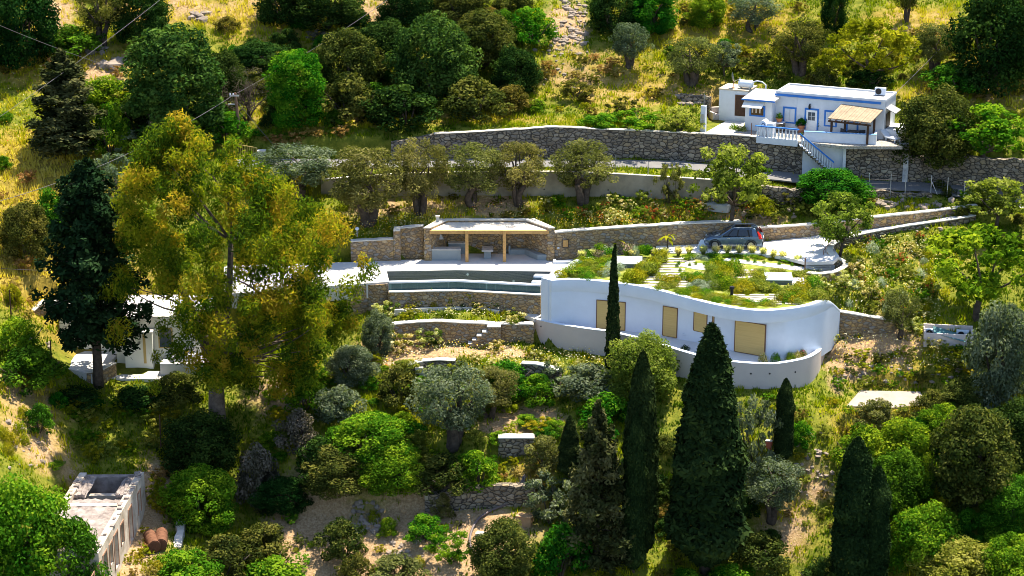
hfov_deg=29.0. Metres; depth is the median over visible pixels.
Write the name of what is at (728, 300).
garden plant
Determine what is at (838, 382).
wild bush
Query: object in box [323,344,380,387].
broadleaf tree
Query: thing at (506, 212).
wild bush
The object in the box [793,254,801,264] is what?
grass clump
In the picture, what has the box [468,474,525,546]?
hose pipe
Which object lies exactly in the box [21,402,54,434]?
shrub
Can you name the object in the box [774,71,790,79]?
wild bush
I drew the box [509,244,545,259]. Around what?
masonry bench
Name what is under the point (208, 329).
eucalyptus tree
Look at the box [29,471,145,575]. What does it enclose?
roofless ruin
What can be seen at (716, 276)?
garden plant
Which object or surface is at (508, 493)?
stone wall
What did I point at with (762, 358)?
garden plant
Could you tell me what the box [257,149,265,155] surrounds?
gate pillar
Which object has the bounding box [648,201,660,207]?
flowering bush
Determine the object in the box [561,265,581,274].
garden plant
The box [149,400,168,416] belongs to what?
wild bush
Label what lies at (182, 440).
broadleaf tree
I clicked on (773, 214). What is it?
wild bush
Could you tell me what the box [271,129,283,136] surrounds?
wild bush
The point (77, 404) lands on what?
wild bush
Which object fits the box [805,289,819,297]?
garden plant
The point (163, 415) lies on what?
wild bush
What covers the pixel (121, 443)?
wild bush
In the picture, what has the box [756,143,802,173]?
stone wall
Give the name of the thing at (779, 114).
garden plant
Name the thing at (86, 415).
wild bush
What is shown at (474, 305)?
flowering bush
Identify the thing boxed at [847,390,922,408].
concrete slab
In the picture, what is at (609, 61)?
heath bush
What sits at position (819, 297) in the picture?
garden plant
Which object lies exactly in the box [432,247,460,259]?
kitchen counter
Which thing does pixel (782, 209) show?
wild bush
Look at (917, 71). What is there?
power line
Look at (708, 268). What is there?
garden plant
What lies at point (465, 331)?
stone wall
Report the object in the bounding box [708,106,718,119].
armchair
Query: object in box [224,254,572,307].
pool deck
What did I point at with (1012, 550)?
broadleaf tree
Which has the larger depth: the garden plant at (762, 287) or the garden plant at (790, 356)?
the garden plant at (762, 287)
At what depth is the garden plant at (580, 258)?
153.72 m
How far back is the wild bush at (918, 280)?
151.88 m
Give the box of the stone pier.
[393,226,400,260]
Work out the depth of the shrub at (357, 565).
133.01 m
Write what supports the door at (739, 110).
in the annexe shed
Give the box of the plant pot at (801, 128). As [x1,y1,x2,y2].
[797,124,804,132]
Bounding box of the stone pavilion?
[423,218,554,261]
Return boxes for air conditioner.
[874,87,885,95]
[925,328,933,332]
[956,329,968,333]
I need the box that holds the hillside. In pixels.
[0,0,1023,575]
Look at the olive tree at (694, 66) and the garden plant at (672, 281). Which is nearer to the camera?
the garden plant at (672, 281)
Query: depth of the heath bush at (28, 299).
150.86 m
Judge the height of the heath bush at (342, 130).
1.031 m
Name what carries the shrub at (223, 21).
on the hillside
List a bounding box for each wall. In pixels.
[31,299,67,322]
[86,361,116,382]
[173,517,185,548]
[321,170,712,200]
[347,283,387,314]
[350,237,393,261]
[388,291,540,320]
[390,319,533,343]
[391,133,433,158]
[401,224,423,259]
[406,357,455,375]
[424,482,534,512]
[434,125,756,166]
[498,433,534,458]
[521,361,561,384]
[554,219,740,259]
[680,93,711,113]
[714,184,931,206]
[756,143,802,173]
[758,204,977,240]
[802,139,845,173]
[806,245,848,281]
[829,214,975,250]
[839,310,895,336]
[845,149,903,181]
[908,154,1023,194]
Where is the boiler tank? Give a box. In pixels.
[738,79,765,89]
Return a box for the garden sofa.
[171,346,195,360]
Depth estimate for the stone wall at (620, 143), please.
165.77 m
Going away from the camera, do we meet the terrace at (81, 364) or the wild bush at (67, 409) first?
the wild bush at (67, 409)
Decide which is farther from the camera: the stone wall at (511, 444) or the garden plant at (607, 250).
the garden plant at (607, 250)
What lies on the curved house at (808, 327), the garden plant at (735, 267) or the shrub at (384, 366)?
the garden plant at (735, 267)
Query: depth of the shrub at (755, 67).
175.07 m
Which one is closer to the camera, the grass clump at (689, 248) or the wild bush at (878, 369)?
the wild bush at (878, 369)
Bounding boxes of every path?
[111,371,164,381]
[525,313,540,321]
[723,258,803,270]
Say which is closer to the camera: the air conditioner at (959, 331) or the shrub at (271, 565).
the shrub at (271, 565)
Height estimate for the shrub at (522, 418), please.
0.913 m
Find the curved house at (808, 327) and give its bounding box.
[541,254,839,357]
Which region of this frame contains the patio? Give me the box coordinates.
[621,331,808,361]
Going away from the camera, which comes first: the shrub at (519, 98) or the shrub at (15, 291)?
the shrub at (15, 291)
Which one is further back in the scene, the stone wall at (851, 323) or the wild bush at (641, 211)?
the wild bush at (641, 211)
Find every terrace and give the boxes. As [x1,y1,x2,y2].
[69,351,116,383]
[160,355,203,374]
[685,262,704,269]
[735,130,906,148]
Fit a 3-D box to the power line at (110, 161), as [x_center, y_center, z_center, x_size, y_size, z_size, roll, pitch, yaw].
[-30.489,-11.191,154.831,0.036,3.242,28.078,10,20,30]
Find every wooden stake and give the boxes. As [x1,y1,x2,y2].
[9,289,11,317]
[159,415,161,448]
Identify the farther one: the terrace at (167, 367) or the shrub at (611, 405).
the terrace at (167, 367)
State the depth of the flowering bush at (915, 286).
151.39 m
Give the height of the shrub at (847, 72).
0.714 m
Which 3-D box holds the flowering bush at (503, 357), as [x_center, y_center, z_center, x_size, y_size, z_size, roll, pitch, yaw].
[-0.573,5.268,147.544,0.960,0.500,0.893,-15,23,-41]
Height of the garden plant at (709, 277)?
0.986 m
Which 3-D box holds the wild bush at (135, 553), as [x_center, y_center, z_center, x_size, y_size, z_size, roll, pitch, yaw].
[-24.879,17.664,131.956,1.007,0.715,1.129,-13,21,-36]
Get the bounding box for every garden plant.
[0,426,9,438]
[1,430,19,446]
[2,442,15,455]
[12,420,27,435]
[16,404,29,418]
[19,431,32,445]
[335,203,349,211]
[366,508,381,522]
[415,554,425,566]
[553,269,568,277]
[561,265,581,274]
[565,268,580,277]
[568,259,578,265]
[574,255,586,261]
[578,271,598,280]
[581,257,597,264]
[582,260,594,267]
[584,249,591,255]
[590,266,601,275]
[593,249,603,256]
[594,242,605,253]
[595,257,606,263]
[595,265,609,276]
[597,268,609,277]
[604,247,612,256]
[617,262,624,270]
[620,269,637,284]
[621,242,633,252]
[629,268,647,273]
[629,271,646,279]
[630,272,646,283]
[632,245,639,255]
[633,260,646,269]
[639,259,660,268]
[639,265,657,274]
[640,244,651,255]
[642,245,652,255]
[652,248,666,254]
[653,272,665,280]
[655,281,669,290]
[656,256,668,262]
[659,274,678,284]
[664,279,680,287]
[674,288,690,295]
[676,270,690,279]
[676,288,692,294]
[681,254,691,259]
[686,274,697,280]
[689,292,701,298]
[690,285,700,292]
[692,271,706,275]
[699,288,713,294]
[702,258,716,267]
[702,262,721,277]
[702,272,718,282]
[707,251,719,257]
[708,279,721,290]
[709,296,723,301]
[710,260,729,266]
[710,270,724,280]
[712,267,730,276]
[713,255,726,262]
[713,264,733,273]
[715,273,735,291]
[717,293,729,299]
[722,269,736,278]
[723,298,731,304]
[727,258,745,273]
[727,295,741,299]
[728,265,743,276]
[728,282,746,293]
[729,123,735,129]
[729,263,746,276]
[732,298,746,305]
[739,126,747,131]
[739,284,755,294]
[740,280,758,292]
[741,302,758,307]
[745,299,755,305]
[748,278,760,287]
[749,270,769,279]
[755,281,772,289]
[757,298,772,303]
[758,353,769,361]
[759,284,774,293]
[759,301,771,306]
[762,299,779,306]
[767,281,781,292]
[770,352,780,361]
[773,289,792,302]
[775,112,783,118]
[776,290,798,302]
[782,294,803,303]
[785,282,804,290]
[785,352,795,360]
[791,277,811,290]
[791,350,801,359]
[792,297,805,304]
[797,290,813,301]
[800,349,806,357]
[805,277,825,288]
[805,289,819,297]
[807,279,824,289]
[808,273,819,279]
[812,289,831,301]
[845,299,854,306]
[849,279,861,289]
[864,240,879,254]
[874,276,887,287]
[913,267,927,278]
[919,257,927,263]
[920,303,931,311]
[922,249,935,259]
[922,264,932,273]
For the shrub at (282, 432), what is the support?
on the hillside
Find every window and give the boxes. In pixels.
[158,328,172,347]
[749,106,764,116]
[783,106,796,123]
[824,110,836,126]
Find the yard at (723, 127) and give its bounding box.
[707,121,744,132]
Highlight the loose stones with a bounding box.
[5,0,966,557]
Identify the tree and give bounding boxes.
[0,0,60,69]
[0,198,50,260]
[0,471,71,575]
[15,512,111,575]
[23,48,108,158]
[25,156,153,388]
[72,107,381,425]
[74,0,131,45]
[93,151,134,201]
[106,0,173,43]
[118,22,228,148]
[154,408,243,476]
[156,462,238,536]
[205,48,247,102]
[220,66,270,120]
[231,39,290,71]
[243,141,336,200]
[252,0,305,26]
[261,48,328,130]
[279,163,315,190]
[286,0,364,32]
[313,27,389,91]
[319,145,419,227]
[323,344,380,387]
[323,411,420,471]
[353,17,415,69]
[360,307,395,356]
[374,0,438,28]
[382,10,483,102]
[391,137,450,215]
[403,360,496,453]
[430,0,490,22]
[433,141,504,207]
[456,7,517,69]
[464,365,519,418]
[466,515,537,575]
[488,141,546,207]
[489,43,543,92]
[538,138,619,205]
[557,399,635,574]
[557,415,579,477]
[586,0,643,35]
[601,328,680,401]
[604,244,620,370]
[607,22,654,68]
[620,350,661,552]
[621,412,649,573]
[626,0,680,34]
[662,35,723,87]
[662,322,753,575]
[680,142,771,220]
[681,0,727,28]
[708,40,741,75]
[727,0,783,33]
[744,453,804,525]
[759,17,835,76]
[772,377,795,459]
[795,167,876,209]
[807,48,848,74]
[810,190,874,256]
[820,0,849,34]
[825,16,921,89]
[828,436,875,575]
[857,465,892,575]
[868,415,941,483]
[872,445,934,519]
[882,288,922,339]
[889,499,966,574]
[891,82,981,169]
[895,0,917,22]
[903,534,1008,575]
[912,22,958,72]
[915,402,956,448]
[923,222,1023,321]
[928,402,1023,514]
[938,376,993,412]
[941,0,1023,97]
[944,102,1023,157]
[961,298,1023,409]
[963,177,1023,228]
[977,531,1023,575]
[978,472,1023,542]
[982,396,1023,470]
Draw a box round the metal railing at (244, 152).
[231,144,256,157]
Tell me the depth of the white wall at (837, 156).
163.46 m
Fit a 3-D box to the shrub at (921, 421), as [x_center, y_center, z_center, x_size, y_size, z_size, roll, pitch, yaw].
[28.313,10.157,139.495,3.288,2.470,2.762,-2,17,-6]
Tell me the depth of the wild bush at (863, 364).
145.35 m
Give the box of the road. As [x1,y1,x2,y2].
[225,159,1021,205]
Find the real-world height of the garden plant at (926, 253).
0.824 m
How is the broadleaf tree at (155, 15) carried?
on the hillside
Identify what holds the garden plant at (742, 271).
on the curved house at (808, 327)
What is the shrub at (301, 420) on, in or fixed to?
on the hillside
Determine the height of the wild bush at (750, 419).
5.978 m
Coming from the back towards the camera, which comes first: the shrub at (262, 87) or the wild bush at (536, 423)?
the shrub at (262, 87)
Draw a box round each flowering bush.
[371,300,399,316]
[388,329,418,353]
[411,300,425,306]
[415,327,443,348]
[445,309,454,315]
[467,352,483,362]
[471,302,488,311]
[472,308,480,314]
[485,358,499,365]
[486,339,504,353]
[499,355,509,359]
[502,307,527,324]
[530,349,545,360]
[539,196,556,202]
[547,356,558,364]
[574,207,589,217]
[583,210,593,216]
[591,209,603,220]
[599,204,615,216]
[603,213,619,224]
[607,193,621,203]
[609,209,627,220]
[618,198,631,208]
[626,200,638,209]
[640,206,660,220]
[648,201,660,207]
[661,211,669,218]
[683,195,698,207]
[694,201,710,214]
[803,274,832,288]
[831,269,858,290]
[844,258,869,276]
[857,276,866,282]
[857,280,882,299]
[864,236,877,245]
[872,266,884,274]
[880,234,893,241]
[880,245,896,257]
[891,252,907,262]
[901,241,914,248]
[903,316,922,333]
[908,281,921,290]
[913,231,924,238]
[920,239,929,247]
[921,337,945,350]
[923,282,933,288]
[926,289,937,297]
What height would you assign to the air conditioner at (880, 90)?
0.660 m
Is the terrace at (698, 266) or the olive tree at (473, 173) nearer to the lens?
the terrace at (698, 266)
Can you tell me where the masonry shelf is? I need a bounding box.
[448,241,464,253]
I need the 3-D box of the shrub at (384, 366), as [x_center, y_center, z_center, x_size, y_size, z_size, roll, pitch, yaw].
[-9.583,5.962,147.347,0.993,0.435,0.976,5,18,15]
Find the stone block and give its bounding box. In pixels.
[515,512,533,527]
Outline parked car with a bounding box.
[704,223,764,248]
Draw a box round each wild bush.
[60,406,71,413]
[68,407,81,417]
[69,399,81,411]
[69,427,91,443]
[71,411,86,421]
[71,442,83,449]
[74,407,100,422]
[75,442,103,463]
[85,430,100,438]
[88,440,118,458]
[93,403,109,411]
[94,433,107,440]
[99,418,117,429]
[104,398,117,406]
[113,438,132,448]
[114,130,159,159]
[119,447,131,456]
[121,406,153,418]
[123,553,133,563]
[125,442,139,452]
[129,546,144,557]
[132,412,150,425]
[133,554,145,562]
[137,429,162,445]
[138,544,154,555]
[139,525,148,532]
[144,557,155,564]
[145,484,164,498]
[146,442,158,450]
[146,493,163,509]
[147,477,166,490]
[147,560,163,572]
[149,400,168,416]
[149,415,168,432]
[151,446,167,459]
[153,503,170,514]
[156,410,180,422]
[242,437,261,444]
[262,406,290,422]
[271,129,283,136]
[284,511,298,524]
[290,534,307,546]
[305,29,328,40]
[318,375,334,388]
[369,351,380,361]
[372,544,385,552]
[376,356,386,364]
[388,401,415,414]
[395,312,411,319]
[404,303,415,310]
[406,308,420,317]
[423,525,469,564]
[432,310,445,318]
[447,359,462,372]
[454,520,464,526]
[457,356,468,366]
[495,461,506,472]
[496,402,519,413]
[499,423,518,432]
[504,210,514,217]
[508,456,517,466]
[520,345,536,357]
[522,416,553,432]
[523,469,576,523]
[536,45,550,50]
[537,352,551,362]
[538,416,559,426]
[542,361,583,396]
[550,194,565,202]
[555,201,567,208]
[560,209,573,220]
[573,359,587,374]
[604,96,640,115]
[610,107,667,130]
[613,194,624,201]
[630,189,651,204]
[632,205,651,218]
[651,208,664,215]
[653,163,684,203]
[654,106,705,131]
[670,198,688,208]
[675,211,687,219]
[687,206,706,220]
[725,3,739,17]
[731,43,750,56]
[733,57,756,74]
[735,393,785,476]
[741,165,772,182]
[743,210,758,219]
[751,55,775,69]
[753,51,770,63]
[760,69,773,75]
[760,393,775,399]
[767,210,783,222]
[768,45,791,60]
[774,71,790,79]
[774,204,793,215]
[782,192,794,202]
[786,196,802,208]
[792,452,806,459]
[795,200,813,215]
[798,474,815,483]
[802,500,815,507]
[803,446,816,456]
[816,423,831,437]
[817,506,830,514]
[826,396,841,404]
[831,287,844,295]
[831,368,844,376]
[832,375,847,388]
[840,353,853,360]
[842,405,856,414]
[851,347,871,358]
[854,359,871,369]
[855,304,864,310]
[855,374,876,387]
[859,298,879,312]
[871,253,884,264]
[871,363,888,374]
[872,238,886,247]
[873,352,888,363]
[878,45,899,58]
[880,355,891,361]
[882,266,899,278]
[885,257,900,267]
[890,52,903,61]
[892,350,901,357]
[894,404,912,411]
[895,265,918,278]
[896,345,917,357]
[902,263,914,271]
[903,373,911,380]
[908,247,920,254]
[910,412,918,418]
[911,288,930,297]
[912,275,923,284]
[912,293,926,303]
[914,371,927,382]
[925,371,935,378]
[934,364,953,375]
[935,358,946,365]
[938,343,955,355]
[940,377,952,384]
[946,348,963,357]
[947,361,962,373]
[948,201,966,212]
[959,190,968,201]
[960,363,973,374]
[966,204,977,214]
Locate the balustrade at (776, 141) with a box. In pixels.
[755,125,798,146]
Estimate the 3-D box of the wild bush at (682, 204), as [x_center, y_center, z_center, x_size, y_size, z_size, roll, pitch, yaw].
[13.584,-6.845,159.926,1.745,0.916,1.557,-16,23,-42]
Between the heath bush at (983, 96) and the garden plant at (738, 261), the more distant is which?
the heath bush at (983, 96)
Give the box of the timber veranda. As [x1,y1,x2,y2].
[828,104,882,144]
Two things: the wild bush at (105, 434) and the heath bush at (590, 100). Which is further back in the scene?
the heath bush at (590, 100)
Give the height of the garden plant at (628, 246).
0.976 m
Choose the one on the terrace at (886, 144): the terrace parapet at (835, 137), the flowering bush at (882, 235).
the terrace parapet at (835, 137)
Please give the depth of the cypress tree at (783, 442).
136.93 m
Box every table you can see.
[482,246,492,258]
[774,121,785,132]
[846,130,858,132]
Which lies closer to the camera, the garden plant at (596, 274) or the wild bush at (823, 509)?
the wild bush at (823, 509)
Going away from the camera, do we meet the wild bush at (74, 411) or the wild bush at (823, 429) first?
the wild bush at (823, 429)
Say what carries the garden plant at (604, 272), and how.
on the curved house at (808, 327)
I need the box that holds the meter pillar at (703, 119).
[700,94,706,131]
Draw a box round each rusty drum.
[143,529,160,551]
[155,527,167,549]
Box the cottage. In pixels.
[741,83,904,138]
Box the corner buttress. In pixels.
[902,142,910,181]
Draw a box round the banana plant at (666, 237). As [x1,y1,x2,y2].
[657,234,675,247]
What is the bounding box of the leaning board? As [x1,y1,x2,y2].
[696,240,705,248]
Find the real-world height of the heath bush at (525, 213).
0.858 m
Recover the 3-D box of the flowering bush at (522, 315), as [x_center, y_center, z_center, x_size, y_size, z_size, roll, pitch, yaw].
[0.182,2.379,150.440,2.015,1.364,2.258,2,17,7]
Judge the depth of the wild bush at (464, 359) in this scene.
147.12 m
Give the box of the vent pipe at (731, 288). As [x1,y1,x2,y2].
[729,286,733,294]
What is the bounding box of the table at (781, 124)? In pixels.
[774,121,785,132]
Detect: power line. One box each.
[0,0,159,116]
[0,25,189,89]
[1,94,234,200]
[236,0,386,93]
[897,44,944,91]
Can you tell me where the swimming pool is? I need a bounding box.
[387,270,550,295]
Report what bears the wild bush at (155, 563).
on the hillside
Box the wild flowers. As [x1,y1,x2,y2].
[2,52,959,368]
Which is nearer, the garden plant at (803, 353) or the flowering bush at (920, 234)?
the garden plant at (803, 353)
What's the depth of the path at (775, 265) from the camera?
152.86 m
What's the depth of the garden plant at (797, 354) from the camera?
142.98 m
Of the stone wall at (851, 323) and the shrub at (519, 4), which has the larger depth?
the shrub at (519, 4)
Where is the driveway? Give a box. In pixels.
[656,206,1022,264]
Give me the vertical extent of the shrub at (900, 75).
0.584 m
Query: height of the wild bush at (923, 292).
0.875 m
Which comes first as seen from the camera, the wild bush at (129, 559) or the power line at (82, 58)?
the wild bush at (129, 559)
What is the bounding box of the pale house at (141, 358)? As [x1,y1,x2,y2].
[59,295,212,368]
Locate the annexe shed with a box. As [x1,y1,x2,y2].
[719,83,756,121]
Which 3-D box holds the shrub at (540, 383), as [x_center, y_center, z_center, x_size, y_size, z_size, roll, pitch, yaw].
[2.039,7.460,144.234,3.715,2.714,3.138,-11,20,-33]
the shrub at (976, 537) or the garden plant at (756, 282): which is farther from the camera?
the garden plant at (756, 282)
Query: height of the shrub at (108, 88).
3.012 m
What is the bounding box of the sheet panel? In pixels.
[933,326,964,341]
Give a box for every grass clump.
[577,249,585,255]
[628,248,636,255]
[674,246,682,255]
[684,245,693,253]
[699,244,707,254]
[711,245,719,251]
[723,244,731,252]
[734,244,743,252]
[747,244,756,252]
[758,246,767,253]
[769,249,777,258]
[778,250,787,255]
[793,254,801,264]
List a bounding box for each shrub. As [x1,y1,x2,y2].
[0,111,13,123]
[0,155,13,170]
[0,316,52,371]
[0,345,70,396]
[3,283,24,305]
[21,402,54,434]
[25,186,70,239]
[47,459,65,470]
[48,23,106,60]
[48,391,68,409]
[57,384,102,409]
[80,74,130,107]
[88,100,130,157]
[90,398,103,406]
[110,91,155,135]
[112,384,174,411]
[147,370,204,411]
[156,547,226,575]
[196,532,265,575]
[204,110,261,148]
[213,16,241,31]
[228,44,238,53]
[233,441,279,514]
[234,522,301,573]
[242,552,309,575]
[243,37,257,51]
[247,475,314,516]
[249,76,270,96]
[257,115,275,127]
[258,428,284,447]
[258,443,276,452]
[260,94,272,108]
[262,389,277,402]
[264,103,290,120]
[268,32,283,44]
[269,405,281,412]
[271,407,318,456]
[271,430,292,450]
[271,451,291,462]
[279,27,300,45]
[280,380,327,412]
[286,41,301,49]
[288,16,306,30]
[294,434,347,484]
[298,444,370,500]
[311,34,324,48]
[312,384,367,424]
[312,516,368,563]
[313,71,391,125]
[315,364,329,379]
[320,81,335,101]
[321,108,345,127]
[328,376,349,386]
[335,552,374,575]
[351,10,371,30]
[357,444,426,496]
[358,84,443,132]
[358,375,379,390]
[359,82,385,96]
[366,398,378,406]
[369,552,433,575]
[375,516,398,537]
[376,364,422,410]
[377,70,397,82]
[379,365,388,371]
[386,74,403,87]
[392,384,402,394]
[394,411,416,430]
[397,359,423,375]
[402,513,448,545]
[405,429,433,447]
[407,422,428,440]
[413,452,474,496]
[414,444,431,457]
[416,375,428,381]
[421,417,438,429]
[424,448,441,458]
[429,492,456,518]
[436,74,514,123]
[449,450,500,493]
[462,429,486,445]
[473,410,488,421]
[483,358,531,397]
[487,394,513,409]
[487,431,506,445]
[488,83,542,115]
[490,0,512,10]
[493,8,518,29]
[507,0,534,11]
[507,25,522,44]
[510,413,540,430]
[512,6,560,45]
[512,373,560,408]
[522,434,566,476]
[524,99,546,112]
[530,521,593,575]
[533,426,560,438]
[541,419,563,436]
[552,362,620,402]
[575,112,618,128]
[575,391,628,438]
[653,517,665,536]
[657,483,670,504]
[658,434,675,455]
[659,474,667,482]
[662,45,677,55]
[674,567,707,575]
[679,17,689,24]
[705,562,755,575]
[713,48,726,66]
[717,38,733,49]
[726,531,791,575]
[742,491,760,518]
[746,62,762,74]
[746,194,774,216]
[753,73,766,80]
[759,529,781,545]
[793,420,815,449]
[795,118,806,126]
[798,556,836,575]
[810,64,840,86]
[829,422,896,467]
[841,68,853,75]
[845,58,861,68]
[845,64,895,89]
[852,397,898,428]
[896,73,907,78]
[898,416,937,451]
[909,388,951,420]
[911,472,942,503]
[918,61,984,93]
[919,446,942,470]
[927,485,958,510]
[930,179,950,189]
[940,186,957,197]
[952,507,986,537]
[954,207,968,216]
[970,534,984,554]
[974,448,990,464]
[977,203,993,212]
[977,499,994,519]
[979,526,1010,553]
[997,464,1023,476]
[999,235,1023,247]
[1000,393,1023,411]
[1007,303,1020,312]
[1011,213,1023,224]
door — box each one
[562,239,568,247]
[735,95,744,115]
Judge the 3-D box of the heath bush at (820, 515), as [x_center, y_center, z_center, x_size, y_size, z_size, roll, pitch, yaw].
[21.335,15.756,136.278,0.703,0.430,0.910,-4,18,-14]
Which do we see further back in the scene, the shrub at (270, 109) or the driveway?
the shrub at (270, 109)
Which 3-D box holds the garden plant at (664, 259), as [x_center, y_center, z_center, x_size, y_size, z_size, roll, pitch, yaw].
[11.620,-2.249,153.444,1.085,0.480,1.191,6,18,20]
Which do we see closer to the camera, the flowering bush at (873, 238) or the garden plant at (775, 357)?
the garden plant at (775, 357)
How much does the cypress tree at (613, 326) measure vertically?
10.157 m
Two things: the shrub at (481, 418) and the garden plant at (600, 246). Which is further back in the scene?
the garden plant at (600, 246)
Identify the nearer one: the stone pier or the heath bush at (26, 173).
the stone pier
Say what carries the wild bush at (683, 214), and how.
on the hillside
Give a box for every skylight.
[617,256,641,267]
[765,272,803,284]
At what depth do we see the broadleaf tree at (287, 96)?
166.50 m
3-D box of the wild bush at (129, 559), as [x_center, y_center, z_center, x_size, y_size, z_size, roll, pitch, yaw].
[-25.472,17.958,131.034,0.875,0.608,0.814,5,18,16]
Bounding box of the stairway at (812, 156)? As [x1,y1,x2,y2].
[799,133,833,170]
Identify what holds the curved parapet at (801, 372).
on the patio
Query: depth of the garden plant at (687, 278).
148.63 m
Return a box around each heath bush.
[0,67,11,74]
[0,191,10,198]
[0,254,15,265]
[1,276,22,291]
[12,255,36,271]
[16,169,37,184]
[24,309,33,318]
[26,296,38,304]
[109,64,127,76]
[128,567,140,575]
[141,565,158,575]
[152,466,170,481]
[270,134,286,146]
[288,131,306,143]
[305,127,317,135]
[311,129,327,136]
[331,125,353,137]
[384,204,400,214]
[447,193,458,199]
[509,467,521,477]
[514,207,530,217]
[524,466,535,475]
[541,60,558,69]
[541,203,554,213]
[542,70,554,79]
[545,78,597,100]
[563,70,585,79]
[573,54,589,64]
[582,106,598,115]
[583,96,594,103]
[584,73,600,81]
[587,53,600,60]
[592,64,612,72]
[605,57,622,65]
[608,69,624,77]
[643,85,663,98]
[655,568,674,575]
[658,503,669,517]
[665,540,677,554]
[668,554,686,566]
[680,2,690,11]
[740,52,754,60]
[784,509,792,516]
[790,1,808,10]
[795,408,808,416]
[815,513,824,519]
[816,490,830,499]
[822,498,834,504]
[839,425,848,432]
[895,411,911,419]
[908,28,921,33]
[922,79,938,91]
[945,49,961,61]
[974,91,986,99]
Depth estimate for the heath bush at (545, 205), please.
160.19 m
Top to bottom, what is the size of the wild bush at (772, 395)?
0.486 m
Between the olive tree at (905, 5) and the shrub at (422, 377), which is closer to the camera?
the shrub at (422, 377)
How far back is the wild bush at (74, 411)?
142.03 m
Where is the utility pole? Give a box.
[228,93,241,147]
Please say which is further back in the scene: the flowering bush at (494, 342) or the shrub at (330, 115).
the shrub at (330, 115)
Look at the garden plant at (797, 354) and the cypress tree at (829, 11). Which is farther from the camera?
the cypress tree at (829, 11)
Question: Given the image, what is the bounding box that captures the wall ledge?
[553,259,569,263]
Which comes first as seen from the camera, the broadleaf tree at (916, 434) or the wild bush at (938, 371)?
the broadleaf tree at (916, 434)
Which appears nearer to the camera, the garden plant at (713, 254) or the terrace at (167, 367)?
the terrace at (167, 367)
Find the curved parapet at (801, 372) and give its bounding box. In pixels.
[533,318,834,388]
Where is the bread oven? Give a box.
[759,119,775,137]
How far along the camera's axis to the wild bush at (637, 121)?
166.41 m
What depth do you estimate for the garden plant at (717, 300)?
143.99 m
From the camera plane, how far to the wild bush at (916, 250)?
155.10 m
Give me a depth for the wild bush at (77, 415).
141.69 m
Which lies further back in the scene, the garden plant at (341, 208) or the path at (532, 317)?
the garden plant at (341, 208)
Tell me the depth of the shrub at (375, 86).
170.72 m
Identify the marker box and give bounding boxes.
[765,439,772,449]
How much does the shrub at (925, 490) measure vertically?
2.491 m
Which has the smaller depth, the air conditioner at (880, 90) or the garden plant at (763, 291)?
the garden plant at (763, 291)
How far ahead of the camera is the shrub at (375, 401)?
144.51 m
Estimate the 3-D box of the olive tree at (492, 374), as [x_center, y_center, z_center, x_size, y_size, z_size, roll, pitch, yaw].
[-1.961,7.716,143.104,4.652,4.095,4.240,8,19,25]
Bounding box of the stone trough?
[704,201,730,212]
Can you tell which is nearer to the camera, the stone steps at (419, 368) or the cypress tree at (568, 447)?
the cypress tree at (568, 447)
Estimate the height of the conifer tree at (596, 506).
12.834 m
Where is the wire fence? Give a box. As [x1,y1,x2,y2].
[869,173,964,193]
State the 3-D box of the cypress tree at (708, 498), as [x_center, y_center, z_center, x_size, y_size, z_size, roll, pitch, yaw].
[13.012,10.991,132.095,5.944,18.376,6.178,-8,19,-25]
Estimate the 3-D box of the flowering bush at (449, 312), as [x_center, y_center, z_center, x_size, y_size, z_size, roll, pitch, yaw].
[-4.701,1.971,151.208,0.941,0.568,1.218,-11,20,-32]
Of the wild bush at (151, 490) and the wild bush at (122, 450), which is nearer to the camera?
the wild bush at (151, 490)
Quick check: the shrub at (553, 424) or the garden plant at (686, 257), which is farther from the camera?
the garden plant at (686, 257)
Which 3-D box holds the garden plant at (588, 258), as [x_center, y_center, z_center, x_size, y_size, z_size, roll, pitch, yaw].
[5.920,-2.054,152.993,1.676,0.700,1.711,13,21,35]
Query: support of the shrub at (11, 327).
on the hillside
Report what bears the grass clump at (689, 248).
on the curved house at (808, 327)
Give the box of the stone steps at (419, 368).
[415,366,428,376]
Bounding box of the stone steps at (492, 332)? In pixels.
[468,324,500,347]
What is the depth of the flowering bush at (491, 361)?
146.83 m
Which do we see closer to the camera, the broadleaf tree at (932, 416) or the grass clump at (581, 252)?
the broadleaf tree at (932, 416)
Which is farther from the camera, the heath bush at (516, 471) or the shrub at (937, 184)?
the shrub at (937, 184)
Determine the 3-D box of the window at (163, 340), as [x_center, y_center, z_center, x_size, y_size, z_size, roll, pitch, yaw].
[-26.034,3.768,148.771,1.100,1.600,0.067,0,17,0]
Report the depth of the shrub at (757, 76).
174.26 m
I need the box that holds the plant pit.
[923,323,973,346]
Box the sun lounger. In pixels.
[880,129,900,142]
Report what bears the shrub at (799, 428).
on the hillside
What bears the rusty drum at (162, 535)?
on the hillside
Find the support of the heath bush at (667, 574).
on the hillside
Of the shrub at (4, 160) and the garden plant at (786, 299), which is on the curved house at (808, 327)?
the garden plant at (786, 299)
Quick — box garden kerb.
[394,306,499,315]
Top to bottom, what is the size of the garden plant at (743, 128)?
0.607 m
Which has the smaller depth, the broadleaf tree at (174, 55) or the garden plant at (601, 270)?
the garden plant at (601, 270)
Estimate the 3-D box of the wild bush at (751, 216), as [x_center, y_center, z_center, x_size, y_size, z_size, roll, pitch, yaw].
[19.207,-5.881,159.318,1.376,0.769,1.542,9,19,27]
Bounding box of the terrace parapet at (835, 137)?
[804,130,876,144]

